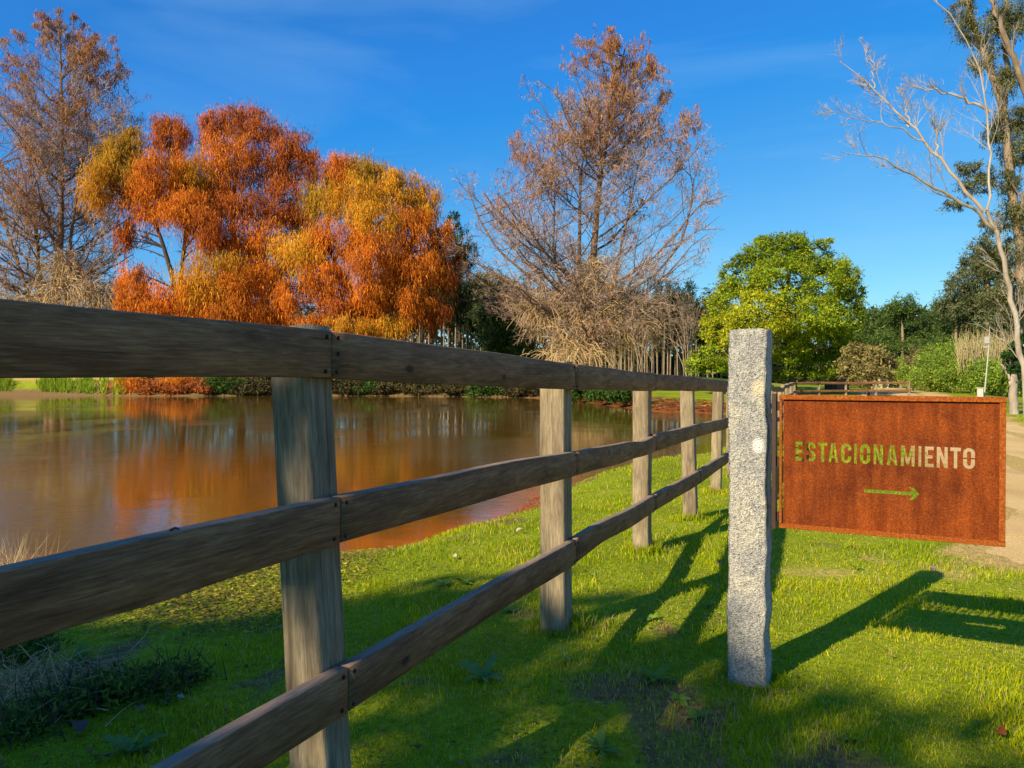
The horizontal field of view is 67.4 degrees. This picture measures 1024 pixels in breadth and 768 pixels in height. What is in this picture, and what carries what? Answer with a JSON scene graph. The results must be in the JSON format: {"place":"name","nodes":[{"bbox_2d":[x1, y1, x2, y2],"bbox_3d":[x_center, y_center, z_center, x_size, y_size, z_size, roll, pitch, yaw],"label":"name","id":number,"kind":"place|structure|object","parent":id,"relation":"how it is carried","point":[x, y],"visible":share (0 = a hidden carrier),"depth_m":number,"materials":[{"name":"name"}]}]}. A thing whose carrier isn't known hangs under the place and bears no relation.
{"place":"outdoors","nodes":[
{"label":"outdoors","id":0,"kind":"place"},
{"bbox_2d":[0,377,127,394],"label":"bank grass","id":1,"kind":"structure","parent":0,"point":[84,385],"depth_m":78.72,"materials":[{"name":"green plant"}]},
{"bbox_2d":[0,396,725,564],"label":"pond water","id":2,"kind":"structure","parent":0,"point":[87,471],"depth_m":19.82,"materials":[{"name":"brown liquid"}]},
{"bbox_2d":[454,578,476,584],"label":"weed plant","id":3,"kind":"object","parent":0,"point":[465,581],"visible":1,"depth_m":5.30,"materials":[{"name":"green plant"}]},
{"bbox_2d":[0,375,1023,767],"bbox_3d":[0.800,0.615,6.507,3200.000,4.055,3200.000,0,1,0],"label":"ground","id":4,"kind":"structure","parent":0,"point":[28,387],"depth_m":3.84,"materials":[{"name":"green plant"}]},
{"bbox_2d":[0,528,65,565],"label":"dry sedge","id":5,"kind":"object","parent":4,"relation":"on","point":[10,555],"visible":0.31,"depth_m":7.52,"materials":[{"name":"beige plant"}]},
{"bbox_2d":[0,632,74,752],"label":"nettle clump","id":6,"kind":"object","parent":4,"relation":"on","point":[21,719],"visible":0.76,"depth_m":3.02,"materials":[{"name":"green plant"}]},
{"bbox_2d":[71,719,88,731],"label":"fallen leaf","id":7,"kind":"object","parent":4,"relation":"on","point":[79,726],"visible":1,"depth_m":2.98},
{"bbox_2d":[62,641,101,664],"bbox_3d":[-2.137,1.345,3.826,0.174,0.065,0.213,0,1,-22],"label":"weed plant","id":8,"kind":"object","parent":4,"relation":"on","point":[82,646],"visible":0.79,"depth_m":3.85,"materials":[{"name":"green plant"}]},
{"bbox_2d":[0,5,166,309],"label":"bald cypress tree","id":9,"kind":"object","parent":4,"relation":"on","point":[59,289],"visible":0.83,"depth_m":90.39,"materials":[{"name":"brown plant"}]},
{"bbox_2d":[0,621,183,726],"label":"twig heap","id":10,"kind":"object","parent":4,"relation":"on","point":[42,679],"visible":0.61,"depth_m":3.45,"materials":[{"name":"wood"}]},
{"bbox_2d":[1,640,227,735],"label":"nettle clump","id":11,"kind":"object","parent":4,"relation":"on","point":[111,687],"visible":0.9,"depth_m":3.29,"materials":[{"name":"green plant"}]},
{"bbox_2d":[102,728,165,754],"bbox_3d":[-1.405,1.326,2.845,0.204,0.078,0.183,0,1,-16],"label":"weed plant","id":12,"kind":"object","parent":4,"relation":"on","point":[119,743],"visible":0.95,"depth_m":2.83,"materials":[{"name":"green plant"}]},
{"bbox_2d":[129,379,178,395],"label":"shore bush","id":13,"kind":"object","parent":4,"relation":"on","point":[147,389],"visible":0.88,"depth_m":76.88,"materials":[{"name":"orange plant"}]},
{"bbox_2d":[66,110,273,395],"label":"autumn cypress tree","id":14,"kind":"object","parent":4,"relation":"on","point":[135,179],"visible":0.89,"depth_m":80.44,"materials":[{"name":"orange plant"}]},
{"bbox_2d":[168,378,215,395],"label":"shore bush","id":15,"kind":"object","parent":4,"relation":"on","point":[194,387],"visible":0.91,"depth_m":76.70,"materials":[{"name":"orange plant"}]},
{"bbox_2d":[199,377,248,395],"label":"shore bush","id":16,"kind":"object","parent":4,"relation":"on","point":[216,384],"visible":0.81,"depth_m":77.31,"materials":[{"name":"green plant"}]},
{"bbox_2d":[58,545,403,641],"bbox_3d":[-3.067,1.607,6.167,4.329,0.637,4.158,0,1,0],"label":"ground cover","id":17,"kind":"object","parent":4,"relation":"on","point":[175,617],"visible":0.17,"depth_m":4.74,"materials":[{"name":"green plant"}]},
{"bbox_2d":[223,377,271,395],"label":"shore bush","id":18,"kind":"object","parent":4,"relation":"on","point":[250,387],"visible":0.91,"depth_m":76.92,"materials":[{"name":"green plant"}]},
{"bbox_2d":[187,97,333,325],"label":"autumn cypress tree","id":19,"kind":"object","parent":4,"relation":"on","point":[234,207],"visible":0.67,"depth_m":85.52,"materials":[{"name":"orange plant"}]},
{"bbox_2d":[253,377,271,388],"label":"shore bush","id":20,"kind":"object","parent":4,"relation":"on","point":[262,380],"visible":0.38,"depth_m":77.37,"materials":[{"name":"green plant"}]},
{"bbox_2d":[332,379,373,395],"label":"shore bush","id":21,"kind":"object","parent":4,"relation":"on","point":[340,386],"visible":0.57,"depth_m":77.36,"materials":[{"name":"green plant"}]},
{"bbox_2d":[262,148,467,344],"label":"autumn cypress tree","id":22,"kind":"object","parent":4,"relation":"on","point":[334,196],"visible":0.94,"depth_m":79.28,"materials":[{"name":"orange plant"}]},
{"bbox_2d":[349,380,388,394],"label":"shore bush","id":23,"kind":"object","parent":4,"relation":"on","point":[367,384],"visible":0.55,"depth_m":77.38,"materials":[{"name":"green plant"}]},
{"bbox_2d":[366,381,425,394],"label":"shore bush","id":24,"kind":"object","parent":4,"relation":"on","point":[389,386],"visible":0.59,"depth_m":76.72,"materials":[{"name":"green plant"}]},
{"bbox_2d":[400,383,442,395],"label":"shore bush","id":25,"kind":"object","parent":4,"relation":"on","point":[423,390],"visible":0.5,"depth_m":75.78,"materials":[{"name":"green plant"}]},
{"bbox_2d":[127,377,725,411],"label":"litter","id":26,"kind":"object","parent":4,"relation":"on","point":[674,399],"visible":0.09,"depth_m":49.78,"materials":[{"name":"brown plant"}]},
{"bbox_2d":[431,579,450,587],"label":"weed plant","id":27,"kind":"object","parent":4,"relation":"on","point":[438,582],"visible":1,"depth_m":5.27,"materials":[{"name":"green plant"}]},
{"bbox_2d":[428,271,455,345],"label":"plantation tree","id":28,"kind":"object","parent":4,"relation":"on","point":[439,306],"visible":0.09,"depth_m":119.09,"materials":[{"name":"green plant"}]},
{"bbox_2d":[0,299,910,767],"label":"wooden fence","id":29,"kind":"object","parent":4,"relation":"on","point":[306,525],"visible":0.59,"depth_m":2.13,"materials":[{"name":"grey wood"}]},
{"bbox_2d":[431,384,481,395],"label":"shore bush","id":30,"kind":"object","parent":4,"relation":"on","point":[452,389],"visible":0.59,"depth_m":74.14,"materials":[{"name":"green plant"}]},
{"bbox_2d":[446,269,468,347],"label":"plantation tree","id":31,"kind":"object","parent":4,"relation":"on","point":[463,285],"visible":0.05,"depth_m":120.27,"materials":[{"name":"green plant"}]},
{"bbox_2d":[440,210,480,347],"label":"blue conifer tree","id":32,"kind":"object","parent":4,"relation":"on","point":[459,321],"visible":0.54,"depth_m":95.58,"materials":[{"name":"green plant"}]},
{"bbox_2d":[448,291,474,347],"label":"plantation tree","id":33,"kind":"object","parent":4,"relation":"on","point":[463,330],"visible":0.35,"depth_m":120.72,"materials":[{"name":"green plant"}]},
{"bbox_2d":[464,283,475,348],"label":"plantation tree","id":34,"kind":"object","parent":4,"relation":"on","point":[469,322],"visible":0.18,"depth_m":121.99,"materials":[{"name":"green plant"}]},
{"bbox_2d":[5,296,939,385],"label":"distant woodland","id":35,"kind":"object","parent":4,"relation":"on","point":[635,359],"visible":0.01,"depth_m":147.14,"materials":[{"name":"green plant"}]},
{"bbox_2d":[464,280,488,350],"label":"plantation tree","id":36,"kind":"object","parent":4,"relation":"on","point":[476,309],"visible":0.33,"depth_m":118.68,"materials":[{"name":"green plant"}]},
{"bbox_2d":[459,654,504,681],"bbox_3d":[-0.131,1.307,3.508,0.204,0.079,0.216,0,1,-24],"label":"weed plant","id":37,"kind":"object","parent":4,"relation":"on","point":[471,666],"visible":1,"depth_m":3.51,"materials":[{"name":"green plant"}]},
{"bbox_2d":[460,385,506,396],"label":"shore bush","id":38,"kind":"object","parent":4,"relation":"on","point":[487,390],"visible":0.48,"depth_m":72.77,"materials":[{"name":"green plant"}]},
{"bbox_2d":[389,491,583,548],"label":"needle litter","id":39,"kind":"object","parent":4,"relation":"on","point":[527,508],"visible":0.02,"depth_m":11.40,"materials":[{"name":"brown plant"}]},
{"bbox_2d":[462,269,526,340],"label":"umbrella pine tree","id":40,"kind":"object","parent":4,"relation":"on","point":[477,287],"visible":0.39,"depth_m":116.48,"materials":[{"name":"green plant"}]},
{"bbox_2d":[470,279,544,359],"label":"pine tree","id":41,"kind":"object","parent":4,"relation":"on","point":[500,336],"visible":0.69,"depth_m":96.12,"materials":[{"name":"green plant"}]},
{"bbox_2d":[0,503,1019,766],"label":"dry leaves","id":42,"kind":"object","parent":4,"relation":"on","point":[402,681],"visible":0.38,"depth_m":3.37,"materials":[{"name":"brown plant"}]},
{"bbox_2d":[0,485,1023,767],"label":"clover","id":43,"kind":"object","parent":4,"relation":"on","point":[496,689],"visible":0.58,"depth_m":3.03,"materials":[{"name":"green plant"}]},
{"bbox_2d":[9,506,1023,767],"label":"thatch","id":44,"kind":"object","parent":4,"relation":"on","point":[579,692],"visible":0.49,"depth_m":3.17,"materials":[{"name":"brown plant"}]},
{"bbox_2d":[494,386,539,397],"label":"shore bush","id":45,"kind":"object","parent":4,"relation":"on","point":[516,392],"visible":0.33,"depth_m":70.23,"materials":[{"name":"green plant"}]},
{"bbox_2d":[557,654,576,663],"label":"weed plant","id":46,"kind":"object","parent":4,"relation":"on","point":[567,658],"visible":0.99,"depth_m":3.72,"materials":[{"name":"green plant"}]},
{"bbox_2d":[431,24,739,368],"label":"bald cypress tree","id":47,"kind":"object","parent":4,"relation":"on","point":[591,341],"visible":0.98,"depth_m":81.74,"materials":[{"name":"brown plant"}]},
{"bbox_2d":[572,390,607,402],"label":"shore bush","id":48,"kind":"object","parent":4,"relation":"on","point":[577,396],"visible":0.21,"depth_m":57.13,"materials":[{"name":"green plant"}]},
{"bbox_2d":[583,390,608,404],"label":"shore bush","id":49,"kind":"object","parent":4,"relation":"on","point":[595,395],"visible":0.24,"depth_m":51.87,"materials":[{"name":"green plant"}]},
{"bbox_2d":[583,727,619,756],"bbox_3d":[0.316,1.335,2.855,0.131,0.048,0.191,0,1,-18],"label":"weed plant","id":50,"kind":"object","parent":4,"relation":"on","point":[599,739],"visible":1,"depth_m":2.84,"materials":[{"name":"green plant"}]},
{"bbox_2d":[604,390,632,406],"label":"shore bush","id":51,"kind":"object","parent":4,"relation":"on","point":[615,396],"visible":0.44,"depth_m":47.91,"materials":[{"name":"green plant"}]},
{"bbox_2d":[625,300,647,371],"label":"bare sapling","id":52,"kind":"object","parent":4,"relation":"on","point":[641,369],"visible":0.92,"depth_m":79.80,"materials":[{"name":"brown plant"}]},
{"bbox_2d":[632,292,654,371],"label":"plantation tree","id":53,"kind":"object","parent":4,"relation":"on","point":[644,327],"visible":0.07,"depth_m":121.62,"materials":[{"name":"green plant"}]},
{"bbox_2d":[644,613,663,620],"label":"weed plant","id":54,"kind":"object","parent":4,"relation":"on","point":[652,617],"visible":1,"depth_m":4.39,"materials":[{"name":"green plant"}]},
{"bbox_2d":[652,288,665,373],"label":"plantation tree","id":55,"kind":"object","parent":4,"relation":"on","point":[656,339],"visible":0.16,"depth_m":123.72,"materials":[{"name":"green plant"}]},
{"bbox_2d":[641,664,678,682],"bbox_3d":[0.654,1.321,3.506,0.161,0.058,0.177,0,1,-23],"label":"weed plant","id":56,"kind":"object","parent":4,"relation":"on","point":[659,672],"visible":1,"depth_m":3.51,"materials":[{"name":"green plant"}]},
{"bbox_2d":[653,305,671,373],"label":"plantation tree","id":57,"kind":"object","parent":4,"relation":"on","point":[662,342],"visible":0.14,"depth_m":124.11,"materials":[{"name":"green plant"}]},
{"bbox_2d":[652,278,674,374],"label":"plantation tree","id":58,"kind":"object","parent":4,"relation":"on","point":[663,309],"visible":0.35,"depth_m":121.94,"materials":[{"name":"green plant"}]},
{"bbox_2d":[658,292,681,374],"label":"plantation tree","id":59,"kind":"object","parent":4,"relation":"on","point":[668,336],"visible":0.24,"depth_m":124.28,"materials":[{"name":"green plant"}]},
{"bbox_2d":[665,283,678,374],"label":"plantation tree","id":60,"kind":"object","parent":4,"relation":"on","point":[668,321],"visible":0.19,"depth_m":124.39,"materials":[{"name":"green plant"}]},
{"bbox_2d":[664,282,681,374],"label":"plantation tree","id":61,"kind":"object","parent":4,"relation":"on","point":[675,334],"visible":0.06,"depth_m":126.69,"materials":[{"name":"brown plant"}]},
{"bbox_2d":[671,279,683,374],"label":"plantation tree","id":62,"kind":"object","parent":4,"relation":"on","point":[676,283],"visible":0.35,"depth_m":124.10,"materials":[{"name":"green plant"}]},
{"bbox_2d":[670,692,690,705],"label":"weed plant","id":63,"kind":"object","parent":4,"relation":"on","point":[680,698],"visible":1,"depth_m":3.26,"materials":[{"name":"green plant"}]},
{"bbox_2d":[672,303,689,374],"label":"plantation tree","id":64,"kind":"object","parent":4,"relation":"on","point":[679,347],"visible":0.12,"depth_m":125.29,"materials":[{"name":"brown plant"}]},
{"bbox_2d":[652,274,712,375],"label":"bare sapling","id":65,"kind":"object","parent":4,"relation":"on","point":[683,330],"visible":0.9,"depth_m":80.02,"materials":[{"name":"brown plant"}]},
{"bbox_2d":[678,278,700,368],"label":"plantation tree","id":66,"kind":"object","parent":4,"relation":"on","point":[688,290],"visible":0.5,"depth_m":121.30,"materials":[{"name":"green plant"}]},
{"bbox_2d":[679,278,699,375],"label":"plantation tree","id":67,"kind":"object","parent":4,"relation":"on","point":[692,287],"visible":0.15,"depth_m":125.46,"materials":[{"name":"green plant"}]},
{"bbox_2d":[687,301,704,363],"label":"plantation tree","id":68,"kind":"object","parent":4,"relation":"on","point":[697,332],"visible":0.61,"depth_m":120.67,"materials":[{"name":"green plant"}]},
{"bbox_2d":[684,705,710,724],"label":"weed plant","id":69,"kind":"object","parent":4,"relation":"on","point":[693,712],"visible":0.96,"depth_m":3.12,"materials":[{"name":"green plant"}]},
{"bbox_2d":[700,283,716,376],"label":"plantation tree","id":70,"kind":"object","parent":4,"relation":"on","point":[704,307],"visible":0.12,"depth_m":121.40,"materials":[{"name":"green plant"}]},
{"bbox_2d":[726,328,772,688],"bbox_3d":[1.089,0.613,3.514,0.183,1.729,0.168,0,1,27],"label":"granite post","id":71,"kind":"object","parent":4,"relation":"on","point":[749,605],"visible":0.92,"depth_m":3.44,"materials":[{"name":"grey stone"}]},
{"bbox_2d":[766,394,1006,546],"bbox_3d":[1.537,0.344,3.227,0.908,0.597,0.050,0,1,27],"label":"steel sign","id":72,"kind":"object","parent":71,"relation":"attached to","point":[961,503],"visible":1,"depth_m":3.19,"materials":[{"name":"brown metal"}]},
{"bbox_2d":[682,229,869,394],"bbox_3d":[22.691,-6.078,63.965,16.786,14.422,10.134,0,1,0],"label":"acacia tree","id":73,"kind":"object","parent":4,"relation":"on","point":[826,320],"visible":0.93,"depth_m":64.19,"materials":[{"name":"green plant"}]},
{"bbox_2d":[822,372,848,392],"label":"wooden hut","id":74,"kind":"object","parent":4,"relation":"on","point":[835,386],"visible":0.22,"depth_m":69.20,"materials":[{"name":"brown wood"}]},
{"bbox_2d":[837,376,844,392],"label":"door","id":75,"kind":"structure","parent":74,"relation":"in","point":[839,386],"depth_m":69.17,"materials":[{"name":"grey wood"}]},
{"bbox_2d":[836,734,863,744],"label":"weed plant","id":76,"kind":"object","parent":4,"relation":"on","point":[845,737],"visible":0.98,"depth_m":2.93,"materials":[{"name":"green plant"}]},
{"bbox_2d":[831,339,900,395],"bbox_3d":[28.307,-1.250,60.423,5.426,5.113,5.292,0,1,0],"label":"olive bush","id":77,"kind":"object","parent":4,"relation":"on","point":[855,364],"visible":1,"depth_m":60.25,"materials":[{"name":"green plant"}]},
{"bbox_2d":[851,302,905,386],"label":"round pine tree","id":78,"kind":"object","parent":4,"relation":"on","point":[872,322],"visible":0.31,"depth_m":116.52,"materials":[{"name":"green plant"}]},
{"bbox_2d":[878,377,888,387],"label":"gate pillar","id":79,"kind":"structure","parent":4,"relation":"on","point":[883,385],"depth_m":121.61,"materials":[{"name":"beige paint"}]},
{"bbox_2d":[864,290,936,388],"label":"round pine tree","id":80,"kind":"object","parent":4,"relation":"on","point":[901,312],"visible":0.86,"depth_m":107.46,"materials":[{"name":"green plant"}]},
{"bbox_2d":[895,353,915,388],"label":"hedge bush","id":81,"kind":"object","parent":4,"relation":"on","point":[900,358],"visible":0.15,"depth_m":99.73,"materials":[{"name":"green plant"}]},
{"bbox_2d":[889,355,927,390],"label":"hedge bush","id":82,"kind":"object","parent":4,"relation":"on","point":[902,374],"visible":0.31,"depth_m":91.58,"materials":[{"name":"green plant"}]},
{"bbox_2d":[893,308,926,380],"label":"round pine tree","id":83,"kind":"object","parent":4,"relation":"on","point":[913,324],"visible":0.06,"depth_m":123.14,"materials":[{"name":"green plant"}]},
{"bbox_2d":[900,345,933,389],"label":"red brown shrub","id":84,"kind":"object","parent":4,"relation":"on","point":[906,359],"visible":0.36,"depth_m":95.99,"materials":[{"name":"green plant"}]},
{"bbox_2d":[814,0,1023,415],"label":"bare white tree","id":85,"kind":"object","parent":4,"relation":"on","point":[991,225],"visible":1,"depth_m":33.26,"materials":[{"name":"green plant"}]},
{"bbox_2d":[901,358,956,391],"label":"hedge bush","id":86,"kind":"object","parent":4,"relation":"on","point":[916,377],"visible":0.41,"depth_m":83.72,"materials":[{"name":"green plant"}]},
{"bbox_2d":[905,309,960,387],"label":"round pine tree","id":87,"kind":"object","parent":4,"relation":"on","point":[928,320],"visible":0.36,"depth_m":110.58,"materials":[{"name":"green plant"}]},
{"bbox_2d":[910,337,956,368],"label":"hedge bush","id":88,"kind":"object","parent":4,"relation":"on","point":[920,356],"visible":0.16,"depth_m":90.26,"materials":[{"name":"green plant"}]},
{"bbox_2d":[912,344,971,392],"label":"hedge bush","id":89,"kind":"object","parent":4,"relation":"on","point":[932,369],"visible":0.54,"depth_m":80.11,"materials":[{"name":"green plant"}]},
{"bbox_2d":[919,294,992,388],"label":"round pine tree","id":90,"kind":"object","parent":4,"relation":"on","point":[941,337],"visible":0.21,"depth_m":104.58,"materials":[{"name":"green plant"}]},
{"bbox_2d":[926,336,985,390],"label":"hedge bush","id":91,"kind":"object","parent":4,"relation":"on","point":[949,345],"visible":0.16,"depth_m":87.83,"materials":[{"name":"green plant"}]},
{"bbox_2d":[932,355,986,393],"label":"hedge bush","id":92,"kind":"object","parent":4,"relation":"on","point":[952,380],"visible":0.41,"depth_m":76.30,"materials":[{"name":"green plant"}]},
{"bbox_2d":[927,235,1021,339],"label":"eucalyptus tree","id":93,"kind":"object","parent":4,"relation":"on","point":[967,286],"visible":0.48,"depth_m":91.56,"materials":[{"name":"green plant"}]},
{"bbox_2d":[945,354,1007,394],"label":"hedge bush","id":94,"kind":"object","parent":4,"relation":"on","point":[971,375],"visible":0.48,"depth_m":69.78,"materials":[{"name":"green plant"}]},
{"bbox_2d":[935,0,1023,349],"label":"tall eucalyptus tree","id":95,"kind":"object","parent":4,"relation":"on","point":[1006,17],"visible":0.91,"depth_m":35.74,"materials":[{"name":"green plant"}]},
{"bbox_2d":[951,328,1013,372],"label":"dry reeds","id":96,"kind":"object","parent":4,"relation":"on","point":[976,349],"visible":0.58,"depth_m":73.52,"materials":[{"name":"beige plant"}]},
{"bbox_2d":[983,326,989,396],"bbox_3d":[37.065,-1.613,59.986,0.490,5.770,0.240,0,1,0],"label":"light pole","id":97,"kind":"object","parent":4,"relation":"on","point":[986,340],"visible":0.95,"depth_m":59.95,"materials":[{"name":"white metal"}]},
{"bbox_2d":[964,313,1013,347],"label":"round pine tree","id":98,"kind":"object","parent":4,"relation":"on","point":[975,334],"visible":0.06,"depth_m":96.91,"materials":[{"name":"green plant"}]},
{"bbox_2d":[976,356,1008,396],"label":"hedge bush","id":99,"kind":"object","parent":4,"relation":"on","point":[991,374],"visible":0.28,"depth_m":66.02,"materials":[{"name":"green plant"}]},
{"bbox_2d":[994,724,1006,734],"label":"fallen leaf","id":100,"kind":"object","parent":4,"relation":"on","point":[1001,730],"visible":1,"depth_m":2.93,"materials":[{"name":"brown plant"}]},
{"bbox_2d":[995,348,1021,396],"bbox_3d":[42.435,-1.014,63.572,3.984,5.256,3.481,0,1,0],"label":"hedge bush","id":101,"kind":"object","parent":4,"relation":"on","point":[1002,377],"visible":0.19,"depth_m":64.07,"materials":[{"name":"green plant"}]},
{"bbox_2d":[999,323,1023,413],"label":"ivy covered tree","id":102,"kind":"object","parent":4,"relation":"on","point":[1012,368],"visible":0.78,"depth_m":35.87,"materials":[{"name":"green plant"}]},
{"bbox_2d":[0,0,1023,355],"label":"sky","id":103,"kind":"structure","parent":0,"point":[433,87],"materials":[{"name":"blue"}]},
{"bbox_2d":[860,387,1023,563],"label":"dirt road","id":104,"kind":"structure","parent":0,"point":[1013,550],"depth_m":11.43,"materials":[{"name":"beige soil"}]},
{"bbox_2d":[925,513,1023,590],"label":"gravel","id":105,"kind":"structure","parent":104,"relation":"on","point":[981,559],"depth_m":6.26,"materials":[{"name":"gravel"}]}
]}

